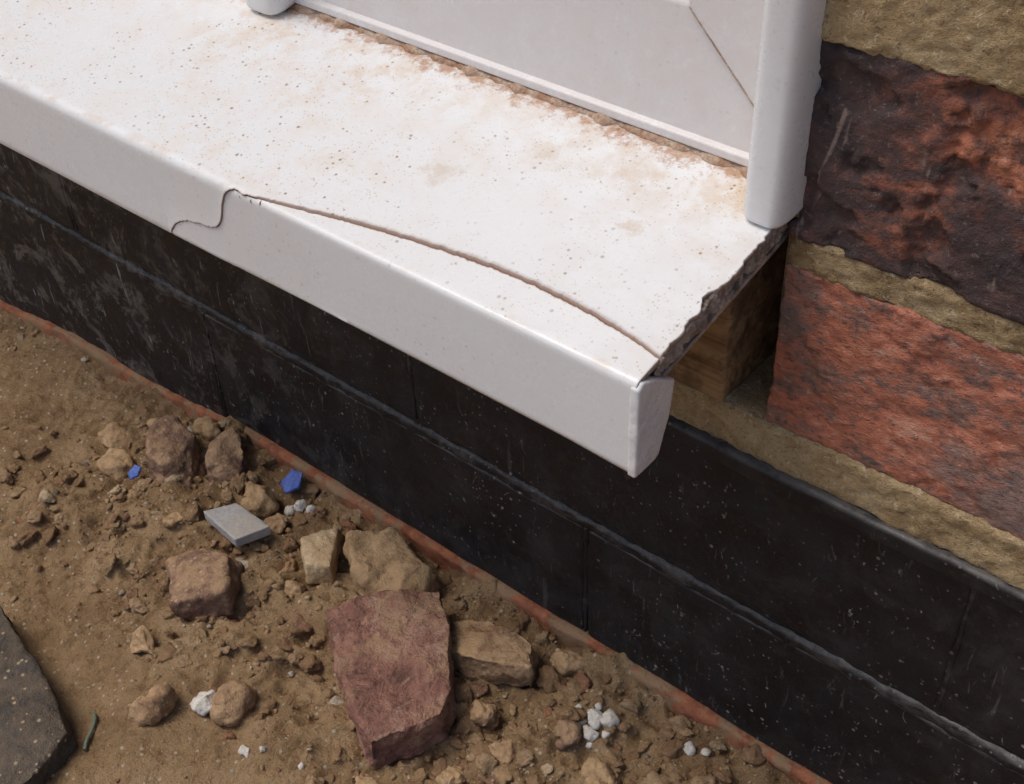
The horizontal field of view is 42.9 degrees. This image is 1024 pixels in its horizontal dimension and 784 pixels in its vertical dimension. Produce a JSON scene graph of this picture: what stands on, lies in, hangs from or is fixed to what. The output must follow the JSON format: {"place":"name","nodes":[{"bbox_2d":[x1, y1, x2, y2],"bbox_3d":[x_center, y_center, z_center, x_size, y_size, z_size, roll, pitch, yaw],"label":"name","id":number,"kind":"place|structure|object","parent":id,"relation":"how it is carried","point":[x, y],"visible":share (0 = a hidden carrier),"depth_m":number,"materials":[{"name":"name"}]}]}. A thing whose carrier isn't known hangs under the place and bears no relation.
{"place":"outdoors","nodes":[
{"label":"outdoors","id":0,"kind":"place"},
{"bbox_2d":[0,307,800,783],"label":"ground","id":1,"kind":"structure","parent":0,"point":[108,693],"depth_m":0.61,"materials":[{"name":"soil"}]},
{"bbox_2d":[0,607,77,783],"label":"broken block","id":2,"kind":"object","parent":1,"relation":"on","point":[38,744],"depth_m":0.56,"materials":[{"name":"grey concrete"}]},
{"bbox_2d":[83,711,96,750],"bbox_3d":[-0.184,0.148,0.568,0.004,0.004,0.022,-7,41,-5],"label":"twig","id":3,"kind":"object","parent":1,"relation":"on","point":[90,731],"visible":1,"depth_m":0.57,"materials":[{"name":"plant"}]},
{"bbox_2d":[98,421,127,448],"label":"clay clod","id":4,"kind":"object","parent":1,"relation":"on","point":[112,434],"visible":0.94,"depth_m":0.72,"materials":[{"name":"brown soil"}]},
{"bbox_2d":[95,447,135,482],"bbox_3d":[-0.213,0.040,0.702,0.023,0.014,0.017,27,49,30],"label":"clay clod","id":5,"kind":"object","parent":1,"relation":"on","point":[116,464],"visible":0.98,"depth_m":0.70,"materials":[{"name":"brown soil"}]},
{"bbox_2d":[128,465,140,479],"bbox_3d":[-0.199,0.042,0.685,0.008,0.006,0.007,27,49,30],"label":"blue plastic fragment","id":6,"kind":"object","parent":1,"relation":"on","point":[134,471],"visible":1,"depth_m":0.68,"materials":[{"name":"blue plastic"}]},
{"bbox_2d":[129,625,156,657],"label":"rock","id":7,"kind":"object","parent":1,"relation":"on","point":[143,640],"visible":1,"depth_m":0.60,"materials":[{"name":"beige stone"}]},
{"bbox_2d":[127,682,178,727],"bbox_3d":[-0.156,0.137,0.568,0.016,0.015,0.023,27,49,30],"label":"rock","id":8,"kind":"object","parent":1,"relation":"on","point":[153,706],"visible":1,"depth_m":0.56,"materials":[{"name":"brown stone"}]},
{"bbox_2d":[147,417,160,427],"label":"clay clod","id":9,"kind":"object","parent":1,"relation":"on","point":[150,421],"visible":0.12,"depth_m":0.72,"materials":[{"name":"brown soil"}]},
{"bbox_2d":[162,511,182,526],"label":"clay clod","id":10,"kind":"object","parent":1,"relation":"on","point":[173,519],"visible":1,"depth_m":0.65,"materials":[{"name":"brown soil"}]},
{"bbox_2d":[145,415,200,488],"bbox_3d":[-0.179,0.033,0.685,0.039,0.026,0.032,27,49,30],"label":"rock","id":11,"kind":"object","parent":1,"relation":"on","point":[172,446],"visible":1,"depth_m":0.68,"materials":[{"name":"brown stone"}]},
{"bbox_2d":[190,690,215,715],"bbox_3d":[-0.135,0.136,0.572,0.012,0.009,0.013,27,49,30],"label":"plaster crumb","id":12,"kind":"object","parent":1,"relation":"on","point":[201,704],"visible":1,"depth_m":0.57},
{"bbox_2d":[165,548,244,619],"bbox_3d":[-0.150,0.088,0.627,0.040,0.025,0.044,-5,41,-3],"label":"rock","id":13,"kind":"object","parent":1,"relation":"on","point":[204,582],"visible":1,"depth_m":0.61,"materials":[{"name":"brown stone"}]},
{"bbox_2d":[192,416,220,440],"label":"clay clod","id":14,"kind":"object","parent":1,"relation":"on","point":[207,428],"visible":0.98,"depth_m":0.70,"materials":[{"name":"brown soil"}]},
{"bbox_2d":[205,428,248,489],"bbox_3d":[-0.150,0.037,0.684,0.024,0.022,0.037,-5,41,-3],"label":"rock","id":15,"kind":"object","parent":1,"relation":"on","point":[225,458],"visible":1,"depth_m":0.68,"materials":[{"name":"brown stone"}]},
{"bbox_2d":[210,680,257,727],"bbox_3d":[-0.123,0.137,0.572,0.018,0.017,0.021,16,44,20],"label":"rock","id":16,"kind":"object","parent":1,"relation":"on","point":[233,702],"visible":1,"depth_m":0.57,"materials":[{"name":"brown stone"}]},
{"bbox_2d":[204,503,270,546],"bbox_3d":[-0.137,0.065,0.649,0.018,0.008,0.033,-33,49,-30],"label":"tile fragment","id":17,"kind":"object","parent":1,"relation":"on","point":[236,525],"visible":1,"depth_m":0.64,"materials":[{"name":"grey tile"}]},
{"bbox_2d":[238,745,249,757],"bbox_3d":[-0.113,0.152,0.550,0.006,0.005,0.005,27,49,30],"label":"plaster crumb","id":18,"kind":"object","parent":1,"relation":"on","point":[244,750],"visible":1,"depth_m":0.55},
{"bbox_2d":[241,481,279,517],"bbox_3d":[-0.130,0.057,0.669,0.023,0.016,0.019,27,49,30],"label":"rock","id":19,"kind":"object","parent":1,"relation":"on","point":[259,501],"visible":1,"depth_m":0.66,"materials":[{"name":"brown stone"}]},
{"bbox_2d":[259,746,265,752],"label":"plaster crumb","id":20,"kind":"object","parent":1,"relation":"on","point":[262,748],"visible":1,"depth_m":0.55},
{"bbox_2d":[264,513,287,533],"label":"rock","id":21,"kind":"object","parent":1,"relation":"on","point":[277,523],"visible":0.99,"depth_m":0.66,"materials":[{"name":"brown stone"}]},
{"bbox_2d":[284,505,294,515],"bbox_3d":[-0.114,0.061,0.670,0.007,0.005,0.006,27,49,30],"label":"plaster crumb","id":22,"kind":"object","parent":1,"relation":"on","point":[289,510],"visible":1,"depth_m":0.67,"materials":[{"name":"white"}]},
{"bbox_2d":[281,469,302,493],"bbox_3d":[-0.113,0.047,0.674,0.012,0.008,0.012,-18,43,-18],"label":"blue plastic fragment","id":23,"kind":"object","parent":1,"relation":"on","point":[291,481],"visible":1,"depth_m":0.67,"materials":[{"name":"blue plastic"}]},
{"bbox_2d":[283,580,304,595],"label":"small stone","id":24,"kind":"object","parent":1,"relation":"on","point":[292,587],"visible":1,"depth_m":0.62,"materials":[{"name":"brown stone"}]},
{"bbox_2d":[294,499,307,512],"bbox_3d":[-0.108,0.058,0.667,0.006,0.008,0.008,27,49,30],"label":"plaster crumb","id":25,"kind":"object","parent":1,"relation":"on","point":[300,506],"visible":1,"depth_m":0.67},
{"bbox_2d":[298,762,304,769],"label":"plaster crumb","id":26,"kind":"object","parent":1,"relation":"on","point":[301,765],"visible":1,"depth_m":0.54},
{"bbox_2d":[306,505,315,512],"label":"plaster crumb","id":27,"kind":"object","parent":1,"relation":"on","point":[311,508],"visible":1,"depth_m":0.66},
{"bbox_2d":[300,527,343,584],"bbox_3d":[-0.095,0.079,0.640,0.020,0.016,0.029,2,41,5],"label":"sandstone chip","id":28,"kind":"object","parent":1,"relation":"on","point":[320,551],"visible":1,"depth_m":0.63,"materials":[{"name":"beige stone"}]},
{"bbox_2d":[352,772,377,783],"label":"clay clod","id":29,"kind":"object","parent":1,"relation":"on","point":[363,778],"visible":1,"depth_m":0.54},
{"bbox_2d":[326,589,456,769],"bbox_3d":[-0.050,0.125,0.579,0.055,0.027,0.083,-12,42,-10],"label":"brick fragment","id":30,"kind":"object","parent":1,"relation":"on","point":[393,666],"visible":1,"depth_m":0.57,"materials":[{"name":"brick"}]},
{"bbox_2d":[343,527,440,597],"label":"rock","id":31,"kind":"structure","parent":1,"relation":"on","point":[388,558],"depth_m":0.62,"materials":[{"name":"brown stone"}]},
{"bbox_2d":[0,299,832,783],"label":"foundation brick","id":32,"kind":"object","parent":1,"relation":"on","point":[678,701],"visible":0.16,"depth_m":0.63,"materials":[{"name":"brick"}]},
{"bbox_2d":[0,200,228,416],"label":"painted brick","id":33,"kind":"object","parent":32,"relation":"on","point":[119,331],"visible":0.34,"depth_m":0.74,"materials":[{"name":"black paint"}]},
{"bbox_2d":[205,314,583,628],"bbox_3d":[-0.025,0.003,0.661,0.244,0.071,0.121,27,49,30],"label":"painted brick","id":34,"kind":"object","parent":32,"relation":"on","point":[512,538],"visible":0.42,"depth_m":0.62,"materials":[{"name":"black paint"}]},
{"bbox_2d":[588,531,1023,783],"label":"painted brick","id":35,"kind":"object","parent":32,"relation":"on","point":[743,673],"visible":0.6,"depth_m":0.52,"materials":[{"name":"black paint"}]},
{"bbox_2d":[435,764,463,783],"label":"clay clod","id":36,"kind":"object","parent":1,"relation":"on","point":[451,774],"visible":1,"depth_m":0.54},
{"bbox_2d":[470,699,497,725],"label":"rock","id":37,"kind":"object","parent":1,"relation":"on","point":[482,714],"visible":1,"depth_m":0.56,"materials":[{"name":"brown stone"}]},
{"bbox_2d":[484,775,497,783],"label":"rock","id":38,"kind":"object","parent":1,"relation":"on","point":[490,780],"visible":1,"depth_m":0.55,"materials":[{"name":"brown stone"}]},
{"bbox_2d":[450,620,539,686],"bbox_3d":[-0.011,0.117,0.590,0.053,0.022,0.032,27,49,30],"label":"rock","id":39,"kind":"object","parent":1,"relation":"on","point":[489,651],"visible":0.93,"depth_m":0.58,"materials":[{"name":"brown stone"}]},
{"bbox_2d":[487,738,515,764],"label":"rock","id":40,"kind":"object","parent":1,"relation":"on","point":[502,750],"visible":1,"depth_m":0.55,"materials":[{"name":"brown stone"}]},
{"bbox_2d":[549,647,585,677],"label":"clay clod","id":41,"kind":"object","parent":1,"relation":"on","point":[567,663],"visible":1,"depth_m":0.58,"materials":[{"name":"brown soil"}]},
{"bbox_2d":[555,719,581,749],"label":"rock","id":42,"kind":"object","parent":1,"relation":"on","point":[570,733],"visible":1,"depth_m":0.55,"materials":[{"name":"brown stone"}]},
{"bbox_2d":[577,719,587,725],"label":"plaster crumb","id":43,"kind":"object","parent":1,"relation":"on","point":[583,722],"visible":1,"depth_m":0.56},
{"bbox_2d":[586,742,592,748],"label":"plaster crumb","id":44,"kind":"object","parent":1,"relation":"on","point":[589,745],"visible":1,"depth_m":0.56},
{"bbox_2d":[583,725,598,741],"bbox_3d":[0.033,0.146,0.556,0.008,0.005,0.006,27,49,30],"label":"plaster crumb","id":45,"kind":"object","parent":1,"relation":"on","point":[591,734],"visible":1,"depth_m":0.56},
{"bbox_2d":[587,708,602,729],"bbox_3d":[0.036,0.140,0.560,0.008,0.007,0.009,27,49,30],"label":"plaster crumb","id":46,"kind":"object","parent":1,"relation":"on","point":[594,717],"visible":1,"depth_m":0.56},
{"bbox_2d":[580,756,614,783],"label":"clay clod","id":47,"kind":"object","parent":1,"relation":"on","point":[594,769],"visible":1,"depth_m":0.54,"materials":[{"name":"brown soil"}]},
{"bbox_2d":[595,702,601,709],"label":"plaster crumb","id":48,"kind":"object","parent":1,"relation":"on","point":[598,705],"visible":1,"depth_m":0.56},
{"bbox_2d":[602,730,609,738],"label":"plaster crumb","id":49,"kind":"object","parent":1,"relation":"on","point":[605,734],"visible":1,"depth_m":0.56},
{"bbox_2d":[600,709,619,727],"bbox_3d":[0.042,0.141,0.559,0.009,0.007,0.009,27,49,30],"label":"plaster crumb","id":50,"kind":"object","parent":1,"relation":"on","point":[609,719],"visible":1,"depth_m":0.56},
{"bbox_2d":[683,741,695,755],"bbox_3d":[0.074,0.150,0.547,0.007,0.005,0.006,27,49,30],"label":"plaster crumb","id":51,"kind":"object","parent":1,"relation":"on","point":[689,748],"visible":1,"depth_m":0.55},
{"bbox_2d":[700,748,710,756],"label":"plaster crumb","id":52,"kind":"object","parent":1,"relation":"on","point":[706,751],"visible":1,"depth_m":0.55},
{"bbox_2d":[321,0,753,152],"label":"panel","id":53,"kind":"object","parent":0,"point":[661,61],"visible":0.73,"depth_m":0.42,"materials":[{"name":"plastic"}]},
{"bbox_2d":[245,0,294,14],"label":"mullion cover","id":54,"kind":"object","parent":53,"relation":"attached to","point":[270,7],"visible":1,"depth_m":0.50,"materials":[{"name":"plastic"}]},
{"bbox_2d":[295,0,748,166],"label":"rail lip","id":55,"kind":"object","parent":53,"relation":"attached to","point":[715,148],"depth_m":0.44,"materials":[{"name":"white plastic"}]},
{"bbox_2d":[689,0,764,103],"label":"jamb","id":56,"kind":"object","parent":53,"relation":"on","point":[733,28],"visible":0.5,"depth_m":0.38,"materials":[{"name":"plastic"}]},
{"bbox_2d":[689,7,753,106],"bbox_3d":[0.070,-0.087,0.388,0.046,0.046,0.001,27,49,30],"label":"mitre joint","id":57,"kind":"object","parent":56,"relation":"attached to","point":[735,77],"visible":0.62,"depth_m":0.39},
{"bbox_3d":[-0.402,-0.179,0.916,0.244,0.106,0.122,27,49,30],"label":"painted brick","id":58,"kind":"object","parent":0,"visible":0},
{"bbox_2d":[0,176,1023,774],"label":"painted mortar","id":59,"kind":"object","parent":58,"relation":"on","point":[1004,757],"visible":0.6,"depth_m":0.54,"materials":[{"name":"black paint"}]},
{"bbox_2d":[0,143,74,229],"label":"painted brick","id":60,"kind":"object","parent":59,"relation":"on","point":[30,182],"visible":0.2,"depth_m":0.71,"materials":[{"name":"black paint"}]},
{"bbox_2d":[60,175,77,229],"bbox_3d":[-0.207,-0.139,0.716,0.003,0.068,0.101,27,49,30],"label":"painted perpend","id":61,"kind":"object","parent":59,"relation":"on","point":[68,201],"visible":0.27,"depth_m":0.70,"materials":[{"name":"black paint"}]},
{"bbox_2d":[201,312,226,412],"bbox_3d":[-0.126,-0.041,0.716,0.003,0.069,0.101,27,49,30],"label":"painted perpend","id":62,"kind":"object","parent":59,"relation":"attached to","point":[214,363],"visible":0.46,"depth_m":0.69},
{"bbox_2d":[63,176,412,415],"bbox_3d":[-0.103,-0.094,0.660,0.250,0.069,0.121,27,49,30],"label":"painted brick","id":63,"kind":"object","parent":59,"relation":"on","point":[359,358],"visible":0.2,"depth_m":0.62,"materials":[{"name":"black paint"}]},
{"bbox_2d":[407,354,417,418],"bbox_3d":[-0.013,-0.039,0.592,0.003,0.067,0.101,27,49,30],"label":"painted perpend","id":64,"kind":"object","parent":59,"relation":"part of","point":[414,410],"visible":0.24,"depth_m":0.57,"materials":[{"name":"black paint"}]},
{"bbox_2d":[411,356,970,705],"bbox_3d":[0.090,0.006,0.536,0.251,0.069,0.121,27,49,30],"label":"painted brick","id":65,"kind":"object","parent":59,"relation":"on","point":[745,540],"visible":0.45,"depth_m":0.48,"materials":[{"name":"black paint"}]},
{"bbox_2d":[936,589,976,708],"bbox_3d":[0.181,0.061,0.467,0.003,0.067,0.101,27,49,30],"label":"painted perpend","id":66,"kind":"object","parent":59,"relation":"on","point":[961,632],"visible":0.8,"depth_m":0.44,"materials":[{"name":"black paint"}]},
{"bbox_2d":[944,593,1023,756],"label":"painted brick","id":67,"kind":"object","parent":59,"relation":"on","point":[985,697],"visible":0.94,"depth_m":0.43,"materials":[{"name":"black paint"}]},
{"bbox_2d":[663,414,1023,614],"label":"damp proof course","id":68,"kind":"object","parent":67,"relation":"on","point":[834,508],"visible":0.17,"depth_m":0.43,"materials":[{"name":"black paint"}]},
{"bbox_2d":[669,213,1023,590],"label":"bed mortar","id":69,"kind":"object","parent":68,"relation":"on","point":[735,418],"visible":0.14,"depth_m":0.43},
{"bbox_2d":[667,236,788,400],"bbox_3d":[-0.087,-0.115,0.543,0.438,0.060,0.036,27,49,30],"label":"wood packer","id":70,"kind":"object","parent":69,"relation":"on","point":[732,348],"visible":0.08,"depth_m":0.44,"materials":[{"name":"brown wood"}]},
{"bbox_2d":[660,216,796,375],"bbox_3d":[-0.339,-0.237,0.645,1.048,0.016,0.075,27,49,30],"label":"underside","id":71,"kind":"object","parent":70,"relation":"on","point":[747,278],"visible":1,"depth_m":0.39,"materials":[{"name":"grey"}]},
{"bbox_2d":[0,0,779,471],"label":"window sill","id":72,"kind":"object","parent":71,"relation":"on","point":[564,272],"visible":0.99,"depth_m":0.43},
{"bbox_2d":[290,3,747,178],"bbox_3d":[-0.318,-0.270,0.651,1.050,0.004,0.005,27,49,30],"label":"sealant line","id":73,"kind":"object","parent":72,"relation":"on","point":[596,117],"visible":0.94,"depth_m":0.44,"materials":[{"name":"beige"}]},
{"bbox_2d":[628,376,673,477],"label":"sill end cap","id":74,"kind":"structure","parent":72,"relation":"attached to","point":[650,400],"depth_m":0.37,"materials":[{"name":"white plastic"}]},
{"bbox_2d":[650,302,707,376],"bbox_3d":[0.047,-0.015,0.368,0.005,0.012,0.026,27,49,30],"label":"torn edge","id":75,"kind":"object","parent":72,"relation":"attached to","point":[692,329],"visible":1,"depth_m":0.37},
{"bbox_2d":[703,263,747,316],"bbox_3d":[0.061,-0.031,0.378,0.006,0.011,0.024,27,49,30],"label":"torn edge","id":76,"kind":"object","parent":72,"relation":"attached to","point":[713,300],"visible":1,"depth_m":0.38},
{"bbox_2d":[744,222,788,273],"bbox_3d":[0.076,-0.046,0.388,0.005,0.012,0.025,27,49,30],"label":"torn edge","id":77,"kind":"object","parent":72,"relation":"attached to","point":[757,257],"visible":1,"depth_m":0.39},
{"bbox_2d":[744,0,825,228],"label":"cover strip","id":78,"kind":"object","parent":72,"relation":"on","point":[788,82],"visible":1,"depth_m":0.36,"materials":[{"name":"plastic"}]},
{"bbox_2d":[711,289,736,313],"bbox_3d":[0.062,-0.027,0.383,0.004,0.005,0.012,27,49,30],"label":"torn end","id":79,"kind":"object","parent":71,"relation":"on","point":[726,300],"visible":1,"depth_m":0.38,"materials":[{"name":"grey"}]},
{"bbox_2d":[735,276,742,285],"bbox_3d":[-0.336,-0.244,0.644,1.048,0.010,0.002,27,49,30],"label":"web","id":80,"kind":"object","parent":71,"relation":"on","point":[739,282],"visible":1,"depth_m":0.39},
{"bbox_2d":[747,256,766,273],"bbox_3d":[0.073,-0.039,0.390,0.003,0.005,0.009,27,49,30],"label":"torn end","id":81,"kind":"object","parent":71,"relation":"on","point":[759,263],"visible":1,"depth_m":0.39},
{"bbox_2d":[774,229,786,242],"bbox_3d":[0.081,-0.048,0.396,0.003,0.004,0.009,27,49,30],"label":"torn end","id":82,"kind":"object","parent":71,"relation":"on","point":[778,239],"visible":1,"depth_m":0.40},
{"bbox_2d":[765,262,1023,539],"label":"brick","id":83,"kind":"object","parent":69,"relation":"on","point":[911,397],"visible":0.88,"depth_m":0.40,"materials":[{"name":"red brick"}]},
{"bbox_2d":[788,236,1023,354],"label":"bed mortar","id":84,"kind":"object","parent":83,"relation":"on","point":[938,303],"visible":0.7,"depth_m":0.37,"materials":[{"name":"beige concrete"}]},
{"bbox_2d":[788,39,1023,325],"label":"brick","id":85,"kind":"object","parent":84,"relation":"on","point":[911,170],"visible":0.88,"depth_m":0.35,"materials":[{"name":"brown brick"}]},
{"bbox_3d":[0.530,0.117,0.130,0.217,0.068,0.102,27,49,30],"label":"brick","id":86,"kind":"object","parent":84,"relation":"on","visible":0},
{"bbox_2d":[821,0,1023,97],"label":"bed mortar","id":87,"kind":"object","parent":86,"relation":"on","point":[979,41],"visible":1,"depth_m":0.33,"materials":[{"name":"beige concrete"}]}
]}

